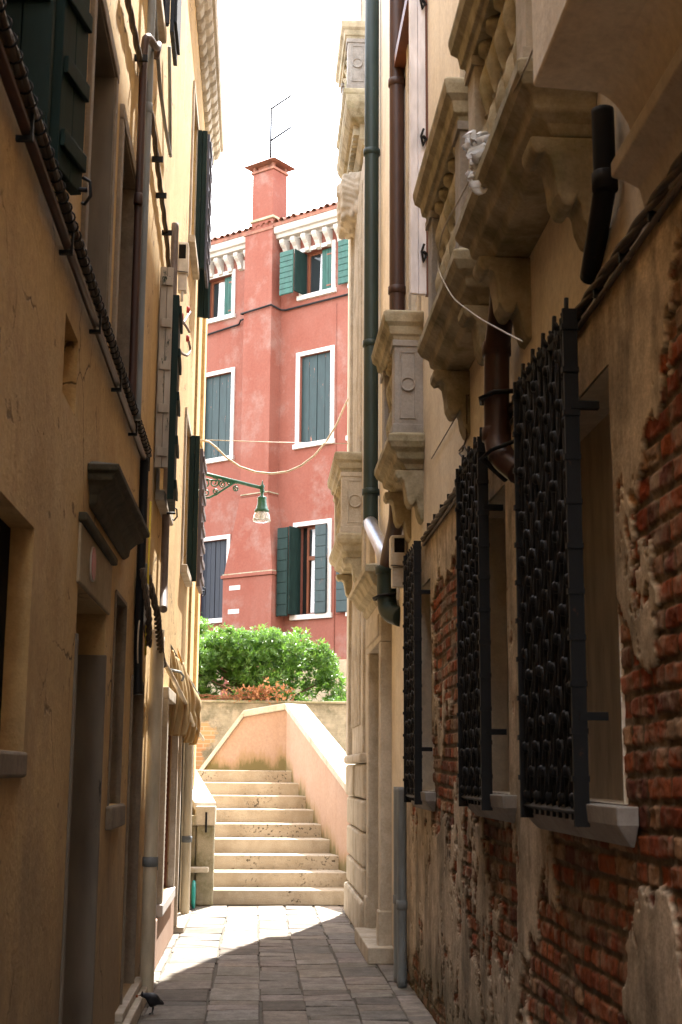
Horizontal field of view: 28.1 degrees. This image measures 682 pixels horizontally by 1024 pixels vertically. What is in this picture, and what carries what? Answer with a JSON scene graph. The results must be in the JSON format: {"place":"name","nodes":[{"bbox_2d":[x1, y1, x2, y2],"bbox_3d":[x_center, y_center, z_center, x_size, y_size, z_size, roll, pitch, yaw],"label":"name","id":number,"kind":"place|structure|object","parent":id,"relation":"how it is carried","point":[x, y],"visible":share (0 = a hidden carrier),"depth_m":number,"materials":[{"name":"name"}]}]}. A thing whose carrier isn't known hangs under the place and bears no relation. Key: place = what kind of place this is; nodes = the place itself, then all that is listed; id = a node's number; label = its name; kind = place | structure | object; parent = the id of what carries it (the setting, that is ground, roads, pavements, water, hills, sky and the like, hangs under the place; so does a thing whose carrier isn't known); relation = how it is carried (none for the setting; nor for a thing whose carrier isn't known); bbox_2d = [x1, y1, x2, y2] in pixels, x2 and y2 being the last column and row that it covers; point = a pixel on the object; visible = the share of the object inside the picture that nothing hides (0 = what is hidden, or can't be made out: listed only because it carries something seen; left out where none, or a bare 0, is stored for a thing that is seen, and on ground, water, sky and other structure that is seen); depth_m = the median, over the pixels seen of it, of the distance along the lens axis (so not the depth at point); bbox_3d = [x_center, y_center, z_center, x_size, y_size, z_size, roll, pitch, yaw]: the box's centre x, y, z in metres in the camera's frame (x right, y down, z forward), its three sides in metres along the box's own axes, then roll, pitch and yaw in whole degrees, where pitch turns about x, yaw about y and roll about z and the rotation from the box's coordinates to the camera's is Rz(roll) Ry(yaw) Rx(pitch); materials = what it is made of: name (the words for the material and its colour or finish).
{"place":"outdoors","nodes":[
{"label":"outdoors","id":0,"kind":"place"},
{"bbox_2d":[210,0,359,238],"label":"sky","id":1,"kind":"structure","parent":0,"point":[271,51],"materials":[{"name":"white"}]},
{"bbox_2d":[136,905,436,1023],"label":"paving","id":2,"kind":"structure","parent":0,"point":[185,983],"depth_m":10.86,"materials":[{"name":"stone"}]},
{"bbox_2d":[138,991,163,1014],"bbox_3d":[-1.261,3.268,9.089,0.152,0.148,0.118,9,-14,-39],"label":"bird","id":3,"kind":"object","parent":2,"relation":"on","point":[152,999],"visible":1,"depth_m":9.06},
{"bbox_2d":[191,880,195,908],"bbox_3d":[-1.726,4.478,15.971,0.040,0.330,0.330,1,-11,-3],"label":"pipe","id":4,"kind":"object","parent":2,"relation":"on","point":[193,895],"visible":1,"depth_m":15.84,"materials":[{"name":"teal plastic"}]},
{"bbox_2d":[190,703,353,905],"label":"staircase","id":5,"kind":"structure","parent":2,"relation":"on","point":[270,796],"depth_m":18.44,"materials":[{"name":"beige stone"}]},
{"label":"ground","id":6,"kind":"structure","parent":0,"visible":0},
{"bbox_2d":[0,0,224,1023],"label":"house","id":7,"kind":"structure","parent":6,"relation":"on","point":[74,530],"depth_m":7.02,"materials":[{"name":"paint"}]},
{"bbox_2d":[0,518,27,777],"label":"window","id":8,"kind":"structure","parent":7,"relation":"in","point":[13,764],"depth_m":4.80,"materials":[{"name":"brown stone"}]},
{"bbox_2d":[0,0,151,470],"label":"conduit","id":9,"kind":"object","parent":7,"relation":"attached to","point":[25,109],"visible":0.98,"depth_m":5.16,"materials":[{"name":"brown metal"}]},
{"bbox_2d":[80,0,119,326],"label":"window","id":10,"kind":"structure","parent":7,"relation":"in","point":[103,74],"depth_m":7.05,"materials":[{"name":"brown wood"}]},
{"bbox_2d":[58,461,149,1023],"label":"door","id":11,"kind":"structure","parent":7,"relation":"in","point":[112,502],"depth_m":7.05,"materials":[{"name":"paint"}]},
{"bbox_2d":[105,590,127,830],"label":"window","id":12,"kind":"structure","parent":7,"relation":"in","point":[115,814],"depth_m":8.25,"materials":[{"name":"brown wood"}]},
{"bbox_2d":[110,104,135,398],"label":"window","id":13,"kind":"structure","parent":7,"relation":"in","point":[126,173],"depth_m":8.28,"materials":[{"name":"brown wood"}]},
{"bbox_2d":[114,674,147,1023],"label":"door","id":14,"kind":"structure","parent":7,"relation":"in","point":[130,1008],"depth_m":9.43,"materials":[{"name":"brown wood"}]},
{"bbox_2d":[133,457,148,694],"bbox_3d":[-1.319,0.414,9.027,0.060,1.583,0.084,9,-14,-39],"label":"drainpipe","id":15,"kind":"object","parent":7,"relation":"attached to","point":[141,563],"visible":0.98,"depth_m":8.99,"materials":[{"name":"black metal"}]},
{"bbox_2d":[133,0,155,420],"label":"drainpipe","id":16,"kind":"object","parent":7,"relation":"attached to","point":[151,10],"visible":0.59,"depth_m":8.57,"materials":[{"name":"brown metal"}]},
{"bbox_2d":[128,33,161,401],"bbox_3d":[-1.216,-1.863,8.545,0.088,2.553,0.591,0,-11,0],"label":"drainpipe","id":17,"kind":"object","parent":7,"relation":"attached to","point":[148,39],"visible":0.95,"depth_m":8.27,"materials":[{"name":"brown metal"}]},
{"bbox_2d":[124,0,171,267],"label":"cable bundle","id":18,"kind":"object","parent":7,"relation":"attached to","point":[140,58],"visible":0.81,"depth_m":9.72,"materials":[{"name":"black rubber"}]},
{"bbox_2d":[134,563,166,667],"bbox_3d":[-1.349,0.838,9.918,0.146,0.724,2.080,1,-11,-3],"label":"cable coil","id":19,"kind":"object","parent":7,"relation":"attached to","point":[148,592],"visible":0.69,"depth_m":9.12,"materials":[{"name":"grey metal"}]},
{"bbox_2d":[144,501,151,655],"bbox_3d":[-1.304,0.443,9.216,0.014,1.050,0.016,1,-11,-3],"label":"striped cable","id":20,"kind":"object","parent":19,"relation":"attached to","point":[148,566],"visible":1,"depth_m":9.24,"materials":[{"name":"grey plastic"}]},
{"bbox_2d":[140,629,163,991],"bbox_3d":[-1.369,2.157,9.883,0.116,2.610,0.116,1,-11,-3],"label":"drainpipe","id":21,"kind":"object","parent":7,"relation":"attached to","point":[150,858],"visible":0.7,"depth_m":9.84,"materials":[{"name":"grey metal"}]},
{"bbox_2d":[153,637,164,990],"bbox_3d":[-1.386,2.232,10.224,0.056,2.590,0.056,1,-11,-3],"label":"drainpipe","id":22,"kind":"object","parent":7,"relation":"attached to","point":[158,822],"visible":0.16,"depth_m":10.23,"materials":[{"name":"brown metal"}]},
{"bbox_2d":[156,0,166,43],"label":"window","id":23,"kind":"structure","parent":7,"relation":"in","point":[162,33],"depth_m":9.71,"materials":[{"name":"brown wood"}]},
{"bbox_2d":[155,7,171,157],"bbox_3d":[-1.316,-3.381,10.101,0.028,0.778,2.047,1,-11,-3],"label":"iron stay","id":24,"kind":"object","parent":7,"relation":"attached to","point":[168,134],"visible":0.97,"depth_m":10.70,"materials":[{"name":"grey metal"}]},
{"bbox_2d":[155,468,172,525],"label":"window","id":25,"kind":"structure","parent":7,"relation":"in","point":[160,495],"depth_m":10.70,"materials":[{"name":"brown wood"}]},
{"bbox_2d":[156,687,178,916],"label":"window","id":26,"kind":"structure","parent":7,"relation":"in","point":[163,901],"depth_m":12.23,"materials":[{"name":"beige stone"}]},
{"bbox_2d":[159,222,178,612],"bbox_3d":[-1.415,-0.835,11.268,0.074,3.376,0.307,2,-11,-9],"label":"drainpipe","id":27,"kind":"object","parent":7,"relation":"attached to","point":[166,517],"visible":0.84,"depth_m":11.18,"materials":[{"name":"metal"}]},
{"bbox_2d":[168,276,190,356],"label":"cable loops","id":28,"kind":"object","parent":7,"relation":"hanging from","point":[188,311],"visible":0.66,"depth_m":13.20,"materials":[{"name":"white plastic"}]},
{"bbox_2d":[173,736,190,932],"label":"door","id":29,"kind":"structure","parent":7,"relation":"in","point":[180,921],"depth_m":13.89,"materials":[{"name":"beige stone"}]},
{"bbox_2d":[177,242,188,301],"bbox_3d":[-1.438,-2.172,12.400,0.101,0.560,0.150,1,-11,-3],"label":"floodlight","id":30,"kind":"object","parent":7,"relation":"attached to","point":[183,263],"visible":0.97,"depth_m":12.35,"materials":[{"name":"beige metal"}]},
{"bbox_2d":[179,244,185,258],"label":"dark window","id":31,"kind":"structure","parent":30,"relation":"in","point":[182,247],"depth_m":12.36,"materials":[{"name":"black glass"}]},
{"bbox_2d":[168,645,201,744],"bbox_3d":[-1.542,1.885,13.814,0.229,0.916,2.219,0,-11,2],"label":"awning","id":32,"kind":"object","parent":7,"relation":"attached to","point":[179,714],"visible":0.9,"depth_m":13.08,"materials":[{"name":"fabric"}]},
{"bbox_2d":[165,661,204,740],"bbox_3d":[-1.511,1.930,13.433,0.050,0.536,5.160,1,-11,-2],"label":"awning rope","id":33,"kind":"object","parent":7,"relation":"attached to","point":[175,683],"visible":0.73,"depth_m":12.27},
{"bbox_2d":[180,407,191,586],"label":"window","id":34,"kind":"structure","parent":7,"relation":"in","point":[184,570],"depth_m":14.42,"materials":[{"name":"brown wood"}]},
{"bbox_2d":[180,721,193,913],"bbox_3d":[-1.700,3.360,15.103,0.116,2.190,0.116,1,-11,-3],"label":"drainpipe","id":35,"kind":"object","parent":7,"relation":"attached to","point":[187,832],"visible":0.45,"depth_m":15.04,"materials":[{"name":"grey metal"}]},
{"bbox_2d":[188,80,198,279],"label":"window","id":36,"kind":"structure","parent":7,"relation":"in","point":[191,238],"depth_m":14.85,"materials":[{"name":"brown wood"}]},
{"bbox_2d":[198,473,269,522],"bbox_3d":[-1.378,-0.243,17.295,0.978,0.729,0.224,1,-11,-3],"label":"street lamp","id":37,"kind":"object","parent":7,"relation":"attached to","point":[261,514],"visible":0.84,"depth_m":17.30,"materials":[{"name":"green metal"}]},
{"bbox_2d":[200,398,347,474],"bbox_3d":[-0.828,-0.989,16.859,1.940,1.078,0.024,1,-11,-3],"label":"hanging cable","id":38,"kind":"object","parent":7,"relation":"attached to","point":[294,468],"visible":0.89,"depth_m":16.77,"materials":[{"name":"white plastic"}]},
{"bbox_2d":[196,700,345,769],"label":"garden wall","id":39,"kind":"structure","parent":6,"relation":"on","point":[219,718],"depth_m":22.71,"materials":[{"name":"paint"}]},
{"bbox_2d":[199,677,295,703],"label":"flowers","id":40,"kind":"object","parent":39,"relation":"on","point":[266,691],"visible":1,"depth_m":22.73,"materials":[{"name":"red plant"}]},
{"bbox_2d":[327,0,681,1023],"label":"palazzo","id":41,"kind":"structure","parent":6,"relation":"on","point":[515,704],"depth_m":5.71,"materials":[{"name":"beige paint"}]},
{"bbox_2d":[200,439,347,443],"bbox_3d":[-0.801,-0.861,16.682,1.968,0.044,0.012,1,-11,-1],"label":"hanging wire","id":42,"kind":"object","parent":41,"relation":"attached to","point":[276,442],"visible":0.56,"depth_m":16.68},
{"bbox_2d":[360,0,361,19],"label":"window","id":43,"kind":"structure","parent":41,"relation":"in","point":[360,0],"depth_m":17.56,"materials":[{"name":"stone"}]},
{"bbox_2d":[362,0,379,519],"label":"drainpipe","id":44,"kind":"object","parent":41,"relation":"attached to","point":[370,489],"visible":0.81,"depth_m":14.09,"materials":[{"name":"green metal"}]},
{"bbox_2d":[349,563,393,963],"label":"door","id":45,"kind":"structure","parent":41,"relation":"in","point":[374,940],"depth_m":12.18,"materials":[{"name":"beige stone"}]},
{"bbox_2d":[363,516,383,564],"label":"drainpipe","id":46,"kind":"object","parent":41,"relation":"attached to","point":[373,531],"visible":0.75,"depth_m":12.66,"materials":[{"name":"grey metal"}]},
{"bbox_2d":[372,565,399,626],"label":"drainpipe","id":47,"kind":"object","parent":41,"relation":"attached to","point":[385,597],"visible":0.76,"depth_m":11.63,"materials":[{"name":"green metal"}]},
{"bbox_2d":[380,0,405,566],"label":"drainpipe","id":48,"kind":"object","parent":41,"relation":"attached to","point":[396,286],"visible":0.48,"depth_m":11.68,"materials":[{"name":"brown metal"}]},
{"bbox_2d":[393,787,396,981],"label":"drainpipe","id":49,"kind":"object","parent":41,"relation":"attached to","point":[395,884],"visible":0.45,"depth_m":10.65,"materials":[{"name":"grey metal"}]},
{"bbox_2d":[389,535,405,599],"bbox_3d":[0.459,0.452,11.012,0.130,0.520,0.150,1,-11,-3],"label":"floodlight","id":50,"kind":"object","parent":41,"relation":"attached to","point":[397,548],"visible":0.85,"depth_m":10.97,"materials":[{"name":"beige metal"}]},
{"bbox_2d":[394,538,404,551],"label":"dark window","id":51,"kind":"structure","parent":50,"relation":"in","point":[399,543],"depth_m":10.98,"materials":[{"name":"black glass"}]},
{"bbox_2d":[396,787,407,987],"bbox_3d":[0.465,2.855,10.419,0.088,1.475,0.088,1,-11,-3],"label":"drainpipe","id":52,"kind":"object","parent":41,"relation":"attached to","point":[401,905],"visible":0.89,"depth_m":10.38,"materials":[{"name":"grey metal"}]},
{"bbox_2d":[406,44,420,310],"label":"window","id":53,"kind":"structure","parent":41,"relation":"in","point":[418,298],"depth_m":11.31,"materials":[{"name":"wood"}]},
{"bbox_2d":[402,541,435,810],"bbox_3d":[0.638,1.168,9.705,0.320,1.855,1.139,1,-11,-3],"label":"window","id":54,"kind":"structure","parent":41,"relation":"in","point":[418,757],"depth_m":9.77,"materials":[{"name":"beige paint"}]},
{"bbox_2d":[431,394,468,459],"bbox_3d":[0.738,-0.984,7.726,0.020,1.297,3.681,1,-11,-3],"label":"wall wire","id":55,"kind":"object","parent":41,"relation":"attached to","point":[462,448],"depth_m":7.86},
{"bbox_2d":[460,69,465,76],"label":"window","id":56,"kind":"structure","parent":41,"relation":"in","point":[462,72],"depth_m":8.21,"materials":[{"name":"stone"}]},
{"bbox_2d":[461,129,489,195],"bbox_3d":[0.601,-1.507,5.902,0.148,0.391,0.311,1,-11,-3],"label":"plastic sheet","id":57,"kind":"object","parent":41,"relation":"on","point":[473,146],"visible":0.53,"depth_m":5.86,"materials":[{"name":"white plastic"}]},
{"bbox_2d":[437,48,532,341],"bbox_3d":[0.583,-1.033,5.728,0.006,1.230,2.657,1,-11,-3],"label":"cord","id":58,"kind":"object","parent":41,"relation":"attached to","point":[525,67],"visible":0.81,"depth_m":6.07,"materials":[{"name":"white plastic"}]},
{"bbox_2d":[454,427,516,822],"bbox_3d":[0.812,0.568,6.938,0.320,1.944,1.209,1,-11,-3],"label":"window","id":59,"kind":"structure","parent":41,"relation":"in","point":[482,685],"depth_m":7.09,"materials":[{"name":"beige paint"}]},
{"bbox_2d":[478,294,514,483],"bbox_3d":[0.760,-0.692,6.334,0.203,1.151,0.415,2,-11,-10],"label":"drainpipe","id":60,"kind":"object","parent":41,"relation":"attached to","point":[495,402],"visible":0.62,"depth_m":6.36,"materials":[{"name":"brown metal"}]},
{"bbox_2d":[420,152,681,545],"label":"conduit","id":61,"kind":"object","parent":41,"relation":"attached to","point":[623,253],"visible":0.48,"depth_m":4.46,"materials":[{"name":"black metal"}]},
{"bbox_2d":[511,297,638,847],"bbox_3d":[0.924,0.230,5.154,0.320,1.944,1.549,1,-11,-3],"label":"window","id":62,"kind":"structure","parent":41,"relation":"in","point":[571,700],"depth_m":5.20,"materials":[{"name":"beige paint"}]},
{"bbox_2d":[580,104,617,284],"bbox_3d":[0.895,-1.091,4.756,0.088,0.495,0.430,0,-11,3],"label":"drainpipe","id":63,"kind":"object","parent":41,"relation":"attached to","point":[604,186],"visible":0.94,"depth_m":4.60,"materials":[{"name":"black metal"}]},
{"label":"garden soil","id":64,"kind":"structure","parent":0,"visible":0},
{"bbox_2d":[199,612,218,638],"bbox_3d":[-3.058,2.692,24.646,1.686,2.387,1.338,1,-11,-3],"label":"bush","id":65,"kind":"object","parent":64,"relation":"on","point":[203,631],"visible":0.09,"depth_m":24.70,"materials":[{"name":"green plant"}]},
{"bbox_2d":[198,621,345,700],"bbox_3d":[-1.251,2.932,24.092,3.770,1.884,1.973,1,-11,-3],"label":"bush","id":66,"kind":"object","parent":64,"relation":"on","point":[236,658],"visible":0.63,"depth_m":23.64,"materials":[{"name":"green plant"}]},
{"bbox_2d":[199,157,347,700],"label":"red house","id":67,"kind":"structure","parent":64,"relation":"on","point":[273,374],"depth_m":37.06,"materials":[{"name":"paint"}]},
{"bbox_2d":[200,534,230,623],"bbox_3d":[-3.535,1.880,37.789,1.332,2.436,0.210,-7,-13,36],"label":"window","id":68,"kind":"structure","parent":67,"relation":"in","point":[215,557],"depth_m":37.85,"materials":[{"name":"white wood"}]},
{"bbox_2d":[204,367,234,463],"bbox_3d":[-3.502,-2.700,38.658,1.380,2.688,0.210,-7,-13,36],"label":"window","id":69,"kind":"structure","parent":67,"relation":"in","point":[220,390],"depth_m":38.68,"materials":[{"name":"white wood"}]},
{"bbox_2d":[207,269,235,324],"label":"window","id":70,"kind":"structure","parent":67,"relation":"in","point":[223,292],"depth_m":39.36,"materials":[{"name":"white wood"}]},
{"bbox_2d":[207,293,347,335],"bbox_3d":[-2.032,-5.421,37.715,8.643,0.464,0.474,-7,-13,36],"label":"facade conduit","id":71,"kind":"object","parent":67,"relation":"attached to","point":[276,307],"visible":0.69,"depth_m":37.54,"materials":[{"name":"black metal"}]},
{"bbox_2d":[269,95,291,157],"bbox_3d":[-1.727,-10.981,38.977,0.616,2.064,0.078,1,-11,-3],"label":"aerial","id":72,"kind":"object","parent":67,"relation":"on","point":[281,133],"visible":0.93,"depth_m":38.95,"materials":[{"name":"black metal"}]},
{"bbox_2d":[276,518,331,620],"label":"window","id":73,"kind":"structure","parent":67,"relation":"in","point":[317,540],"depth_m":35.79,"materials":[{"name":"green wood"}]},
{"bbox_2d":[279,240,336,301],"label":"window","id":74,"kind":"structure","parent":67,"relation":"in","point":[293,263],"depth_m":37.29,"materials":[{"name":"teal wood"}]},
{"bbox_2d":[292,345,334,449],"bbox_3d":[-0.685,-3.063,36.607,1.380,2.700,0.210,-7,-13,36],"label":"window","id":75,"kind":"structure","parent":67,"relation":"in","point":[318,371],"depth_m":36.66,"materials":[{"name":"wood"}]},
{"bbox_2d":[334,303,344,628],"bbox_3d":[-0.001,-0.988,35.641,0.403,9.480,0.016,-7,-13,36],"label":"facade wire","id":76,"kind":"object","parent":67,"relation":"attached to","point":[334,569],"visible":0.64,"depth_m":35.23,"materials":[{"name":"red paint"}]},
{"bbox_2d":[336,572,346,615],"bbox_3d":[0.596,1.420,34.728,1.620,2.424,0.258,-7,-13,36],"label":"window","id":77,"kind":"structure","parent":67,"relation":"in","point":[341,599],"depth_m":34.86,"materials":[{"name":"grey wood"}]},
{"bbox_2d":[338,239,347,287],"bbox_3d":[0.632,-6.697,36.271,1.584,1.380,0.282,-7,-13,36],"label":"window","id":78,"kind":"structure","parent":67,"relation":"in","point":[342,244],"depth_m":36.53,"materials":[{"name":"green wood"}]}
]}

